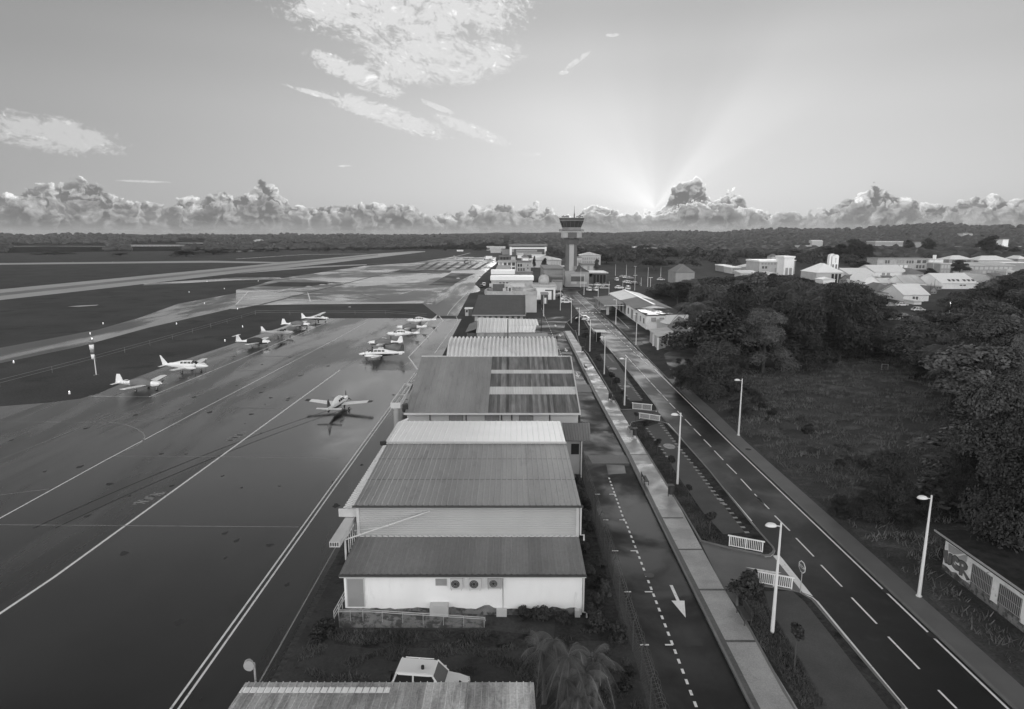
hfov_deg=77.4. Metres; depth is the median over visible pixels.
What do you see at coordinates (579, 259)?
office block
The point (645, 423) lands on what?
sapling
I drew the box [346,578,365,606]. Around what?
door
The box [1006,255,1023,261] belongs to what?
building
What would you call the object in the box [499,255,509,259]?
roof pavilion
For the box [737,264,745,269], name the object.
hall
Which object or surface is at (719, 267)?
building
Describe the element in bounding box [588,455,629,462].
crossing slab
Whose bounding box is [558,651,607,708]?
palm
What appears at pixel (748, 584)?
shrub
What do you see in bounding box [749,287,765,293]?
tree
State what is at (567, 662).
palm
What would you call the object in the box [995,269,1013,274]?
house
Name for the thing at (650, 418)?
white railing
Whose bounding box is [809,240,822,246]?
house
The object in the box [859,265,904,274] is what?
hall
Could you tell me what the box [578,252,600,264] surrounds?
office block
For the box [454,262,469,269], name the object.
stand strip
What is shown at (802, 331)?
tree
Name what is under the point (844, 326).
tree
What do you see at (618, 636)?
shrub
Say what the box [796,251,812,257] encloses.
tree
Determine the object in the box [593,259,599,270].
tree
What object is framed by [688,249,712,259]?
tree
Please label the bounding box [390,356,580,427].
aircraft hangar
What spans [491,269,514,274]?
block
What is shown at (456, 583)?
air conditioner
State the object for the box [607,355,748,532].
bay studs
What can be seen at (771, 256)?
house
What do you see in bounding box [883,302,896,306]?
parked car
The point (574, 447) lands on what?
window
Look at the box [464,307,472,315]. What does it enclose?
guard booth
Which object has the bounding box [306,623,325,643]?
shrub
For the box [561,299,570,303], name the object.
parked car
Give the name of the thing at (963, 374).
tree
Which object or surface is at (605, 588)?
shrub
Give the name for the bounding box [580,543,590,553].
shrub
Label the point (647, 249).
tree
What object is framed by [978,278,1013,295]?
tree
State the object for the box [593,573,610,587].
shrub
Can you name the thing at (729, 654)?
paving bands
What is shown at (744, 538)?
white railing
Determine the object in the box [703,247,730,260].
tree
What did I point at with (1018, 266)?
building
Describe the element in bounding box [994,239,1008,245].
building
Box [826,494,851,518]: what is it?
tree
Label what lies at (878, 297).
tree
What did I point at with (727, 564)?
junction paving
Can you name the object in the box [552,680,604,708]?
palm
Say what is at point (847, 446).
shrub
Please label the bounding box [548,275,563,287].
entrance block
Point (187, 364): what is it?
light aircraft
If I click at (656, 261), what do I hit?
tree
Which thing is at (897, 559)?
field
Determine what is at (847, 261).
tree
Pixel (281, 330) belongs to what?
light aircraft
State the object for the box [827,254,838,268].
bell tower
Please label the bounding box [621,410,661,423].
junction paving
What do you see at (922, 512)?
shrub
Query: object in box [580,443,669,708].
security fence
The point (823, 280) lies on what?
hall
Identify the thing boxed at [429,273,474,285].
dark apron patch
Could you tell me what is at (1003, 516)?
tree
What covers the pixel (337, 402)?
light aircraft
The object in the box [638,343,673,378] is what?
side yard
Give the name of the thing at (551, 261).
wide hall
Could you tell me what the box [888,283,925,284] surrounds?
house
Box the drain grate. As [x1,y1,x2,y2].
[270,521,356,677]
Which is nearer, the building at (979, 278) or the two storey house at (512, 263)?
the building at (979, 278)
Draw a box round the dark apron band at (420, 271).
[392,269,450,272]
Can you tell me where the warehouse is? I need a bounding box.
[609,289,686,328]
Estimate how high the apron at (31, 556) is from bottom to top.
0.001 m
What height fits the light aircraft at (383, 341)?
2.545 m
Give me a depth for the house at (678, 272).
328.52 m
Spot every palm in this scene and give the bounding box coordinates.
[517,630,561,704]
[524,631,576,704]
[535,663,593,708]
[536,640,596,708]
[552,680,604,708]
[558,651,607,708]
[569,658,624,708]
[570,644,621,707]
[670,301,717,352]
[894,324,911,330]
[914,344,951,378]
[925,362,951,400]
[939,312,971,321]
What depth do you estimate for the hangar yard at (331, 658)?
38.44 m
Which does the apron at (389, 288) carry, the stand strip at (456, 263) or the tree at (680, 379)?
the stand strip at (456, 263)
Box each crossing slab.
[576,385,592,391]
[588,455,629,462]
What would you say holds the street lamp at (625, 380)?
on the lawn at (596, 349)
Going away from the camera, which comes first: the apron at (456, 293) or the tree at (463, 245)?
the apron at (456, 293)
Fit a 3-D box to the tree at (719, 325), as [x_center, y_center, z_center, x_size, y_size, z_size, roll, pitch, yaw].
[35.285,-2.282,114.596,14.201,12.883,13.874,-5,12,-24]
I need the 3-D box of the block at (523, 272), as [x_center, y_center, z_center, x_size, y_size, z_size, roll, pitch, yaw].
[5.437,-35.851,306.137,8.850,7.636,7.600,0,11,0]
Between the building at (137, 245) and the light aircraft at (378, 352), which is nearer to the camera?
the light aircraft at (378, 352)
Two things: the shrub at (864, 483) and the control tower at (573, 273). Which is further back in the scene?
the control tower at (573, 273)
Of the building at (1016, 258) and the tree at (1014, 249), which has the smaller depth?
the building at (1016, 258)
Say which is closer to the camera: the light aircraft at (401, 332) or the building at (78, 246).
the light aircraft at (401, 332)
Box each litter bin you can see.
[632,427,637,436]
[668,484,674,495]
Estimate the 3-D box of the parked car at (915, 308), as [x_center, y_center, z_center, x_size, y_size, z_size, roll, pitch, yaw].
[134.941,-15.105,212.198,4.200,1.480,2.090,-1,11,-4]
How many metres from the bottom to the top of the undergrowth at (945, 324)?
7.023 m
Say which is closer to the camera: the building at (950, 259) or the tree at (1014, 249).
the building at (950, 259)
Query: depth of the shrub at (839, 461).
69.71 m
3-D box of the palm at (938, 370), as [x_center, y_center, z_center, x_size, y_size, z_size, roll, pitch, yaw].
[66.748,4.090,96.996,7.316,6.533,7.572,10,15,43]
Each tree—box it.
[31,251,76,253]
[169,250,207,256]
[199,250,224,253]
[459,243,468,248]
[577,248,588,256]
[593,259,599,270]
[599,250,609,260]
[601,254,611,262]
[608,244,627,253]
[636,245,654,254]
[640,257,668,270]
[656,247,673,257]
[660,307,751,354]
[662,281,693,305]
[671,365,693,388]
[673,282,694,295]
[680,341,741,398]
[681,279,700,286]
[685,283,729,334]
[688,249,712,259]
[689,247,702,254]
[698,284,732,299]
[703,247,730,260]
[717,283,761,308]
[720,291,762,355]
[720,355,741,385]
[723,276,739,284]
[726,318,782,368]
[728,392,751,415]
[732,275,750,284]
[732,308,801,372]
[735,271,773,289]
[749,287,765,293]
[753,284,804,312]
[761,279,777,286]
[766,298,838,368]
[767,277,781,284]
[767,305,799,328]
[775,276,798,281]
[781,279,810,293]
[782,248,802,255]
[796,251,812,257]
[796,284,828,300]
[800,281,821,286]
[804,287,832,300]
[808,283,881,361]
[816,246,835,255]
[825,287,882,314]
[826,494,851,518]
[827,307,887,337]
[828,244,851,253]
[836,253,846,260]
[840,257,856,264]
[841,238,866,260]
[842,308,887,356]
[846,489,882,521]
[850,261,870,267]
[855,244,875,261]
[860,448,912,522]
[867,292,887,304]
[870,337,899,355]
[876,314,897,320]
[878,325,945,365]
[890,500,923,531]
[895,316,937,330]
[900,315,938,325]
[903,239,915,247]
[905,337,944,376]
[918,341,1020,399]
[920,238,936,248]
[923,268,938,274]
[929,329,973,375]
[935,296,963,311]
[936,308,1023,344]
[943,355,997,418]
[943,368,1023,527]
[943,450,987,521]
[951,260,971,272]
[952,312,1021,370]
[954,298,1023,316]
[963,410,1023,552]
[964,287,983,294]
[967,308,998,319]
[972,235,1003,253]
[976,314,1023,354]
[977,308,1022,314]
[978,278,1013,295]
[987,278,1023,299]
[993,333,1023,375]
[1000,288,1023,301]
[1004,272,1023,282]
[1008,247,1020,251]
[1010,299,1023,313]
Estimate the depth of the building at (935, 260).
463.38 m
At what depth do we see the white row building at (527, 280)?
253.93 m
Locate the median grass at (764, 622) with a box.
[633,424,823,705]
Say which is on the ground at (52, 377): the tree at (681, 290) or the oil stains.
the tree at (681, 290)
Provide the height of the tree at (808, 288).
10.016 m
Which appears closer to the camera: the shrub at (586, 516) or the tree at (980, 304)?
the shrub at (586, 516)
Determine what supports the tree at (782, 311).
on the ground at (52, 377)
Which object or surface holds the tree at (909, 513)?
on the ground at (52, 377)
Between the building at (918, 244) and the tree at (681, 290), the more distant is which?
the building at (918, 244)
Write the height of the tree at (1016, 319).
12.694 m
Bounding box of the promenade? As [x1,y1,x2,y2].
[565,331,796,708]
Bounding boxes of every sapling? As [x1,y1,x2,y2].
[581,332,589,345]
[608,372,615,384]
[613,377,620,391]
[642,419,648,438]
[654,439,661,452]
[668,455,675,475]
[686,484,691,500]
[704,512,716,534]
[790,622,805,667]
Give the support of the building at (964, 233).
on the ground at (52, 377)
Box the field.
[668,352,1023,679]
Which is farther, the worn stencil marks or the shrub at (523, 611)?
the worn stencil marks
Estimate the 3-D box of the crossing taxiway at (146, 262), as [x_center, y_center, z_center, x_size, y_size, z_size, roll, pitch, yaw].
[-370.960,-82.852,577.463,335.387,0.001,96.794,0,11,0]
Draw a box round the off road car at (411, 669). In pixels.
[387,656,469,681]
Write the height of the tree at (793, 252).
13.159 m
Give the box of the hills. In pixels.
[8,227,1016,252]
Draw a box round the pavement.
[634,342,1023,708]
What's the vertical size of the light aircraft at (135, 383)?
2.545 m
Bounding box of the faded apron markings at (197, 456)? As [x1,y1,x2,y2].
[0,318,400,681]
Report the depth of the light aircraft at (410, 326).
168.08 m
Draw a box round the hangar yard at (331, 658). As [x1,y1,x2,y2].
[277,487,645,708]
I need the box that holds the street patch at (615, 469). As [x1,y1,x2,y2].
[606,464,625,473]
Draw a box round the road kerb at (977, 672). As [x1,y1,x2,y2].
[583,296,1017,708]
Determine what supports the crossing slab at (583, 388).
on the service street
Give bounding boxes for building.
[13,246,104,246]
[131,244,185,246]
[484,283,536,311]
[490,247,500,252]
[490,275,533,287]
[532,273,555,299]
[715,264,731,271]
[734,270,757,276]
[866,241,903,245]
[867,258,930,269]
[905,242,921,246]
[919,273,977,288]
[926,262,951,272]
[927,258,943,262]
[934,529,1023,632]
[938,255,973,266]
[953,262,1015,273]
[954,272,991,283]
[957,232,972,235]
[971,256,1012,261]
[978,261,1023,270]
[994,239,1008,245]
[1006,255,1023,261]
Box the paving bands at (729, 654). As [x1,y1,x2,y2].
[564,331,759,708]
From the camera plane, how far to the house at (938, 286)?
296.44 m
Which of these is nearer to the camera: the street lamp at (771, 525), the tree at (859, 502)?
the street lamp at (771, 525)
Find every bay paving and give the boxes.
[600,354,641,400]
[646,422,743,533]
[764,591,887,708]
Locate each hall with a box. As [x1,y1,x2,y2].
[472,294,525,326]
[529,256,560,266]
[589,271,607,283]
[723,266,741,273]
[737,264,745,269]
[746,259,777,273]
[775,256,795,274]
[800,263,843,282]
[815,277,835,283]
[838,268,874,275]
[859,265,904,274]
[874,275,894,277]
[902,268,923,276]
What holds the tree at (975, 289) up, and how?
on the ground at (52, 377)
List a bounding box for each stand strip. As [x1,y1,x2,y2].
[424,262,439,269]
[434,262,449,269]
[444,262,459,269]
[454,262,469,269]
[464,262,479,269]
[474,262,489,269]
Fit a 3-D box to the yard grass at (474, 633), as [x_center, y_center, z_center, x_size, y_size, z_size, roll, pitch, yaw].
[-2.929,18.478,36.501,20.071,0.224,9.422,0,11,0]
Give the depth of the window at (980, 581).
44.52 m
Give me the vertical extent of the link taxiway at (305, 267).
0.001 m
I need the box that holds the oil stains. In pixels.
[9,347,407,625]
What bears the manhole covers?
on the service street
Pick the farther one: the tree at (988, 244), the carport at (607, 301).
the tree at (988, 244)
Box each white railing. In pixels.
[632,403,652,409]
[639,412,660,420]
[728,535,764,551]
[758,571,794,588]
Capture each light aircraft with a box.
[110,374,166,391]
[158,355,207,372]
[232,334,270,346]
[261,324,293,336]
[280,319,310,328]
[301,312,328,322]
[305,390,372,410]
[359,344,403,359]
[368,336,402,346]
[386,327,420,337]
[396,322,427,331]
[407,315,436,324]
[454,256,473,261]
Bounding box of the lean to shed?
[648,327,674,349]
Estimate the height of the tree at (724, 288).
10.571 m
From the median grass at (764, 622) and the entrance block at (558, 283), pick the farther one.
the entrance block at (558, 283)
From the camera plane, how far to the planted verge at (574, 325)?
180.24 m
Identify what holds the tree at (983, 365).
on the ground at (52, 377)
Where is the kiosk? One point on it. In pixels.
(544, 297)
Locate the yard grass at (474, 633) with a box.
[297,627,642,708]
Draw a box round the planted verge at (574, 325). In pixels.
[567,313,587,329]
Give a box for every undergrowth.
[645,274,897,336]
[900,271,1015,518]
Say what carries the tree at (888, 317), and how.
on the ground at (52, 377)
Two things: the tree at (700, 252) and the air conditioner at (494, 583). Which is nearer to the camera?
the air conditioner at (494, 583)
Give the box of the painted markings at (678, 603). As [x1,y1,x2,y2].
[0,253,1008,708]
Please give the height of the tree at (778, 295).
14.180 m
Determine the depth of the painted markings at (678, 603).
48.96 m
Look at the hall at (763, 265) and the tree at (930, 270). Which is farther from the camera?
the hall at (763, 265)
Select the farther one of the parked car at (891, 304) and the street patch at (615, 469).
the parked car at (891, 304)
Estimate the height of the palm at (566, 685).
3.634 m
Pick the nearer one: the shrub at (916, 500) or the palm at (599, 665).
the palm at (599, 665)
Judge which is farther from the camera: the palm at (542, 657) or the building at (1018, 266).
the building at (1018, 266)
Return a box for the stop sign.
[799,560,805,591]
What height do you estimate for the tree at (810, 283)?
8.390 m
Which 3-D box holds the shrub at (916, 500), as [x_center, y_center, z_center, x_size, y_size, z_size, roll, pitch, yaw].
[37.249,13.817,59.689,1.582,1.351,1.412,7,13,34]
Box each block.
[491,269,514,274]
[496,265,564,276]
[515,271,532,274]
[516,261,530,270]
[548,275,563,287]
[552,280,562,289]
[577,257,581,265]
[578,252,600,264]
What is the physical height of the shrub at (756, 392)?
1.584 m
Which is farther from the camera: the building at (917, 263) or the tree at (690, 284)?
the building at (917, 263)
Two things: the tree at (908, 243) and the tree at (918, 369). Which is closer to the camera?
the tree at (918, 369)
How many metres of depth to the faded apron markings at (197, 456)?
72.91 m
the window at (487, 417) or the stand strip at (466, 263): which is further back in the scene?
the stand strip at (466, 263)
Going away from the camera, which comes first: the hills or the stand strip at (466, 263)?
the stand strip at (466, 263)
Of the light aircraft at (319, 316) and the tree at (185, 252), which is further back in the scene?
the tree at (185, 252)
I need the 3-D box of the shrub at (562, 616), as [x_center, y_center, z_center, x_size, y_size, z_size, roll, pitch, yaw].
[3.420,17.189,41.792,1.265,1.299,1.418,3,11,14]
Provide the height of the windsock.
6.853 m
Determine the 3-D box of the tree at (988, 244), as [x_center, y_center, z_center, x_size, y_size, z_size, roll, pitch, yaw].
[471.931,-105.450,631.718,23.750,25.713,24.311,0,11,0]
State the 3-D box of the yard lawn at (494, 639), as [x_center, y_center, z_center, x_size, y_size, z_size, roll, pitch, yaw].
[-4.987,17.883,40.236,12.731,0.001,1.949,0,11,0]
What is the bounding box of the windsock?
[88,338,98,375]
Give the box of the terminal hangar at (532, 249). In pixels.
[509,244,547,254]
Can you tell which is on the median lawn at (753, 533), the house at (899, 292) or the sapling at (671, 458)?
the sapling at (671, 458)
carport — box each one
[228,681,535,708]
[594,295,624,314]
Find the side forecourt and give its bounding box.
[585,297,700,368]
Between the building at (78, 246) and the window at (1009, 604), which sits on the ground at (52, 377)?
the building at (78, 246)
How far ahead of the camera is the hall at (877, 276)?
357.02 m
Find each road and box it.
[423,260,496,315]
[562,288,1011,708]
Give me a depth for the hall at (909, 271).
379.16 m
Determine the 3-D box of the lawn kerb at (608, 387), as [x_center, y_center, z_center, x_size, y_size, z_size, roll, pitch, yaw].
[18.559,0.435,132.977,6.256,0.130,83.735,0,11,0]
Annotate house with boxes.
[495,260,516,270]
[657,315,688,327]
[667,316,696,343]
[668,264,694,281]
[767,254,775,258]
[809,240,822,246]
[838,275,851,282]
[846,273,879,285]
[860,282,883,294]
[877,278,896,284]
[877,283,895,294]
[881,284,930,300]
[888,275,924,283]
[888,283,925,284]
[902,299,923,304]
[920,285,937,293]
[926,284,941,288]
[985,273,1002,278]
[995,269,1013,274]
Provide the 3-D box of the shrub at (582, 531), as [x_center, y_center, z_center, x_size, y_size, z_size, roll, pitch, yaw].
[5.409,14.798,53.322,1.431,2.027,1.603,-5,12,-26]
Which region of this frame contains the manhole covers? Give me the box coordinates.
[561,341,938,638]
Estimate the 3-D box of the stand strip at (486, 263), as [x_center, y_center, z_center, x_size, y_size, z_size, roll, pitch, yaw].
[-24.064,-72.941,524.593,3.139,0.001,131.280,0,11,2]
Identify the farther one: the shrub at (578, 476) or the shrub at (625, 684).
the shrub at (578, 476)
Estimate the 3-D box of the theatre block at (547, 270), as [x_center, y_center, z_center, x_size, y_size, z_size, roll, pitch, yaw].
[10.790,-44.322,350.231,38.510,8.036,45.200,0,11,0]
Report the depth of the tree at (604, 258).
563.14 m
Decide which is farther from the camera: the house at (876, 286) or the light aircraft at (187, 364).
the house at (876, 286)
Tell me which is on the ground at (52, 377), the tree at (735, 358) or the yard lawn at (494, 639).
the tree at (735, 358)
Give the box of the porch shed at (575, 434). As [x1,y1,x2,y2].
[562,423,590,477]
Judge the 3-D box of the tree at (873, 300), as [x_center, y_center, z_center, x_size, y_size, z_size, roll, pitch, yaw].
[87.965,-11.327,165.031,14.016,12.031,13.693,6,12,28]
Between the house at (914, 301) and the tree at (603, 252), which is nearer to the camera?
the house at (914, 301)
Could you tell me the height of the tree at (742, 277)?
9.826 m
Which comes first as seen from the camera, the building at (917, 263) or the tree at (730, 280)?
the tree at (730, 280)
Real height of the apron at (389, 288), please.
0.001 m
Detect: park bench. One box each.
[641,472,648,484]
[736,600,753,625]
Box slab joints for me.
[260,260,437,304]
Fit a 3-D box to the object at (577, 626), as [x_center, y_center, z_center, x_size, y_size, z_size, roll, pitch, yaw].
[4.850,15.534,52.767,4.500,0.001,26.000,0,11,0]
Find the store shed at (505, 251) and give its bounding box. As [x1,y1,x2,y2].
[502,249,509,254]
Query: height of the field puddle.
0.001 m
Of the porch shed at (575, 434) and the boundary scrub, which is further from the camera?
the boundary scrub
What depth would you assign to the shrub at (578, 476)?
64.40 m
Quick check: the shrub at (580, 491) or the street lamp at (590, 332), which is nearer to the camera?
the shrub at (580, 491)
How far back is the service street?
46.06 m
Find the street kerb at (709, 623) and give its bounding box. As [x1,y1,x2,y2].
[563,331,753,708]
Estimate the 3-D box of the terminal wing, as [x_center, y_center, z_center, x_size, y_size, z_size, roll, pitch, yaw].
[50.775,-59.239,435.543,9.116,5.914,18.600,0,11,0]
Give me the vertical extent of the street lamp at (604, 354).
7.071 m
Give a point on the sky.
(143, 117)
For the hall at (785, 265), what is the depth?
377.43 m
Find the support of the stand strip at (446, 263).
on the apron at (389, 288)
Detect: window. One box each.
[449,415,462,420]
[485,415,498,420]
[519,415,532,420]
[571,444,578,453]
[969,563,992,603]
[996,583,1022,627]
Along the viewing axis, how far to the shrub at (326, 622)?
40.32 m
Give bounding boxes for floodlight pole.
[243,659,256,681]
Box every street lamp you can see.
[586,319,590,350]
[600,336,605,373]
[619,358,625,404]
[671,413,680,483]
[734,379,742,435]
[765,522,781,632]
[916,495,932,596]
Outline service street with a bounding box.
[529,316,749,708]
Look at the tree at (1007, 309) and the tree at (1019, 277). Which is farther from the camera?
the tree at (1019, 277)
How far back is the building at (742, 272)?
352.68 m
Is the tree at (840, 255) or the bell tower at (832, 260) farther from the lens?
the tree at (840, 255)
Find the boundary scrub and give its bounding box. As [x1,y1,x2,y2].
[112,243,509,255]
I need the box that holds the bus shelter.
[594,330,605,341]
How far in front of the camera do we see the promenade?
47.88 m
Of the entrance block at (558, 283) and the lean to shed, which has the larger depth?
the entrance block at (558, 283)
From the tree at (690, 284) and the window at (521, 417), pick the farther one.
the tree at (690, 284)
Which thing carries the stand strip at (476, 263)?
on the apron at (389, 288)
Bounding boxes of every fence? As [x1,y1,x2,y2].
[333,592,485,627]
[428,291,448,303]
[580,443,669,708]
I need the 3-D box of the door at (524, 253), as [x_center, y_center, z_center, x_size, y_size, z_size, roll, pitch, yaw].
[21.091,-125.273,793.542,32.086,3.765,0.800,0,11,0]
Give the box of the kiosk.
[540,292,548,303]
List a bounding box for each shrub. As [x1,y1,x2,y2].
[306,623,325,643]
[317,616,336,637]
[515,605,531,621]
[531,604,552,621]
[555,610,572,624]
[574,474,582,482]
[576,478,584,488]
[576,484,585,493]
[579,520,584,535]
[580,495,589,500]
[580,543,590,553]
[581,499,591,508]
[582,510,590,520]
[584,602,603,614]
[585,564,594,573]
[586,521,596,531]
[587,591,605,610]
[588,610,610,633]
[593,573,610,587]
[597,578,611,597]
[607,620,627,646]
[608,676,634,697]
[624,665,636,678]
[725,569,764,600]
[752,390,761,396]
[758,402,767,409]
[766,409,777,415]
[793,415,805,423]
[805,426,814,433]
[805,446,818,452]
[835,459,845,466]
[840,444,849,449]
[858,457,873,467]
[859,480,870,488]
[901,496,920,505]
[917,509,927,518]
[942,505,963,519]
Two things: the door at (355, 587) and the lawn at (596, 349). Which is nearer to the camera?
the door at (355, 587)
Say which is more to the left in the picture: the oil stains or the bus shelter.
the oil stains
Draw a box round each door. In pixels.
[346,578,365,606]
[516,250,536,251]
[516,252,541,254]
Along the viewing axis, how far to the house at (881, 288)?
260.95 m
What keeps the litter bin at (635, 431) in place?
on the promenade
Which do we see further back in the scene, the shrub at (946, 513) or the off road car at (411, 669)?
the shrub at (946, 513)
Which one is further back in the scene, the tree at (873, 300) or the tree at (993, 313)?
the tree at (873, 300)
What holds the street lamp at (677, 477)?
on the median lawn at (753, 533)
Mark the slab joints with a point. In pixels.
(336, 285)
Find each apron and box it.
[0,318,460,708]
[236,257,495,308]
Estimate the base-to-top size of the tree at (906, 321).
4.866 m
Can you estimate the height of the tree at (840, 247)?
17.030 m
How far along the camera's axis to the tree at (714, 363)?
96.17 m
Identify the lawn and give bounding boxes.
[334,629,533,647]
[576,328,656,409]
[632,420,772,553]
[738,587,901,708]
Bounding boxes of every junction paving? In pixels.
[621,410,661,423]
[701,542,807,604]
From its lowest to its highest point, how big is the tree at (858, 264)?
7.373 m
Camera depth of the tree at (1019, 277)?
263.55 m
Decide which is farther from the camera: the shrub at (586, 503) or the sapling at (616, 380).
the sapling at (616, 380)
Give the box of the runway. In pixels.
[0,251,424,299]
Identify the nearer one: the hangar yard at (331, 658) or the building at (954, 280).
the hangar yard at (331, 658)
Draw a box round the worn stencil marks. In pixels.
[134,396,294,503]
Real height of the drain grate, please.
0.030 m
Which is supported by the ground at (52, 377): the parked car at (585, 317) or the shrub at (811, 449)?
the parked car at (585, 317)
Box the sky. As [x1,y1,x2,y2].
[0,0,1023,234]
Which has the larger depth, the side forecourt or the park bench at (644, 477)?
the side forecourt
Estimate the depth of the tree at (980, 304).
155.41 m
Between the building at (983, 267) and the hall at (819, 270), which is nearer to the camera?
the hall at (819, 270)
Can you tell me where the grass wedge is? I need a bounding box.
[262,282,340,286]
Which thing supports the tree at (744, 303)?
on the ground at (52, 377)
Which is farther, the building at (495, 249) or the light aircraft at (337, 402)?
the building at (495, 249)
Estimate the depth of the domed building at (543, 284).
250.13 m
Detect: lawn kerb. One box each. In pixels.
[575,328,657,411]
[630,419,774,556]
[736,585,904,708]
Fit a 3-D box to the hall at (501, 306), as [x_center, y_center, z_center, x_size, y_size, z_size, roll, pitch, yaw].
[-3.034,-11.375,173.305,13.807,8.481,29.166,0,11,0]
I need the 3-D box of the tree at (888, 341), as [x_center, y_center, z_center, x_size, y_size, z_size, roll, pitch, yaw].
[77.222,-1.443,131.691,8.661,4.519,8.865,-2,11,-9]
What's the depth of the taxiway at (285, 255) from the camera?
780.40 m
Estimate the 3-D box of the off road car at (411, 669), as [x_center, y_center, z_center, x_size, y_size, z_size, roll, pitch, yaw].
[-4.619,17.867,35.157,4.440,1.920,2.140,1,11,6]
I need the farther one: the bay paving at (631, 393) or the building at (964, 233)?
the building at (964, 233)
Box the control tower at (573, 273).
[559,206,588,286]
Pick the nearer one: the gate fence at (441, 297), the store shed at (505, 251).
the gate fence at (441, 297)
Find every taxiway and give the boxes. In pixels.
[0,261,296,264]
[0,293,235,362]
[238,254,324,258]
[239,264,366,273]
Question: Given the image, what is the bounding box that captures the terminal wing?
[578,263,594,270]
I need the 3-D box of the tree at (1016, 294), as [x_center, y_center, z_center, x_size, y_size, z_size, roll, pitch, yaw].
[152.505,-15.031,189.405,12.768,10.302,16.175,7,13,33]
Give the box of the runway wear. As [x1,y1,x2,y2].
[0,254,377,295]
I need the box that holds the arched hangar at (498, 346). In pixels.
[447,336,557,355]
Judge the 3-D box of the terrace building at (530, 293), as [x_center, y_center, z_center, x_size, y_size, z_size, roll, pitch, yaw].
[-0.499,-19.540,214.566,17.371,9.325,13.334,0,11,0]
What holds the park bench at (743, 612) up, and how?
on the promenade
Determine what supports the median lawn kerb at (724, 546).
on the ground at (52, 377)
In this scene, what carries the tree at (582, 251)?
on the ground at (52, 377)
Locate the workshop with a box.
[466,317,547,338]
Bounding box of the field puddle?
[67,305,95,306]
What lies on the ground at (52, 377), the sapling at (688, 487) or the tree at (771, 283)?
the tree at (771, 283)
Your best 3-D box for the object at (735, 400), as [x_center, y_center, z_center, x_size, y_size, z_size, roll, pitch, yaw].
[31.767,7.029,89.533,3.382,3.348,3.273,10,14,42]
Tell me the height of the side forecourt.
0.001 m
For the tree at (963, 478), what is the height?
7.144 m
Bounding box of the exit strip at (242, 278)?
[144,277,285,284]
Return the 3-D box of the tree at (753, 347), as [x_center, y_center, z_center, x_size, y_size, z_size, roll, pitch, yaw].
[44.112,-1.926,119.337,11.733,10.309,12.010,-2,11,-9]
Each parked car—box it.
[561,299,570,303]
[575,315,589,319]
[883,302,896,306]
[895,302,908,305]
[897,313,910,317]
[911,307,925,310]
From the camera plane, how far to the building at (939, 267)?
417.20 m
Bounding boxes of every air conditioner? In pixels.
[450,578,462,590]
[469,578,480,589]
[487,578,501,589]
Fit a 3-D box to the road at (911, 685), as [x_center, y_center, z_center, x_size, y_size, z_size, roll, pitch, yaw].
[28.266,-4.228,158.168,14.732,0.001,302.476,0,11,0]
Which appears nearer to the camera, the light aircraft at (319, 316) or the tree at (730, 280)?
the light aircraft at (319, 316)
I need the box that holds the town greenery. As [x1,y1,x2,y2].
[823,253,1023,285]
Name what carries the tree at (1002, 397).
on the ground at (52, 377)
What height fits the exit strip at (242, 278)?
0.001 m
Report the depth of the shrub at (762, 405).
92.54 m
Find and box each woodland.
[0,232,503,252]
[507,221,1023,258]
[552,244,873,266]
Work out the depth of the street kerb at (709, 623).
47.41 m
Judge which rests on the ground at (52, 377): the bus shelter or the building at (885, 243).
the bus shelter
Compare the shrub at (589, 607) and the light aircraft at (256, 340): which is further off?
the light aircraft at (256, 340)
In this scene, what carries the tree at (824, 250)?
on the ground at (52, 377)
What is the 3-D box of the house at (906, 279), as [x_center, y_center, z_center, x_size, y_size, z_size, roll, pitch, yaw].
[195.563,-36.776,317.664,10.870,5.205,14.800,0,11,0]
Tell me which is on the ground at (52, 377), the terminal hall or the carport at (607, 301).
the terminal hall
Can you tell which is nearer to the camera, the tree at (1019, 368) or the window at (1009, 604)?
the window at (1009, 604)
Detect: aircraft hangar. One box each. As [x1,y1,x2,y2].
[329,418,587,617]
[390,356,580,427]
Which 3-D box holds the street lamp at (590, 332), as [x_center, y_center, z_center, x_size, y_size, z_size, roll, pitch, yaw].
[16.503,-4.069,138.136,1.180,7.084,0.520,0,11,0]
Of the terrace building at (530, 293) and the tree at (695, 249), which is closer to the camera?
the terrace building at (530, 293)
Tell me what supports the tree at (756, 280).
on the ground at (52, 377)
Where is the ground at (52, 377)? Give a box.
[0,249,1023,708]

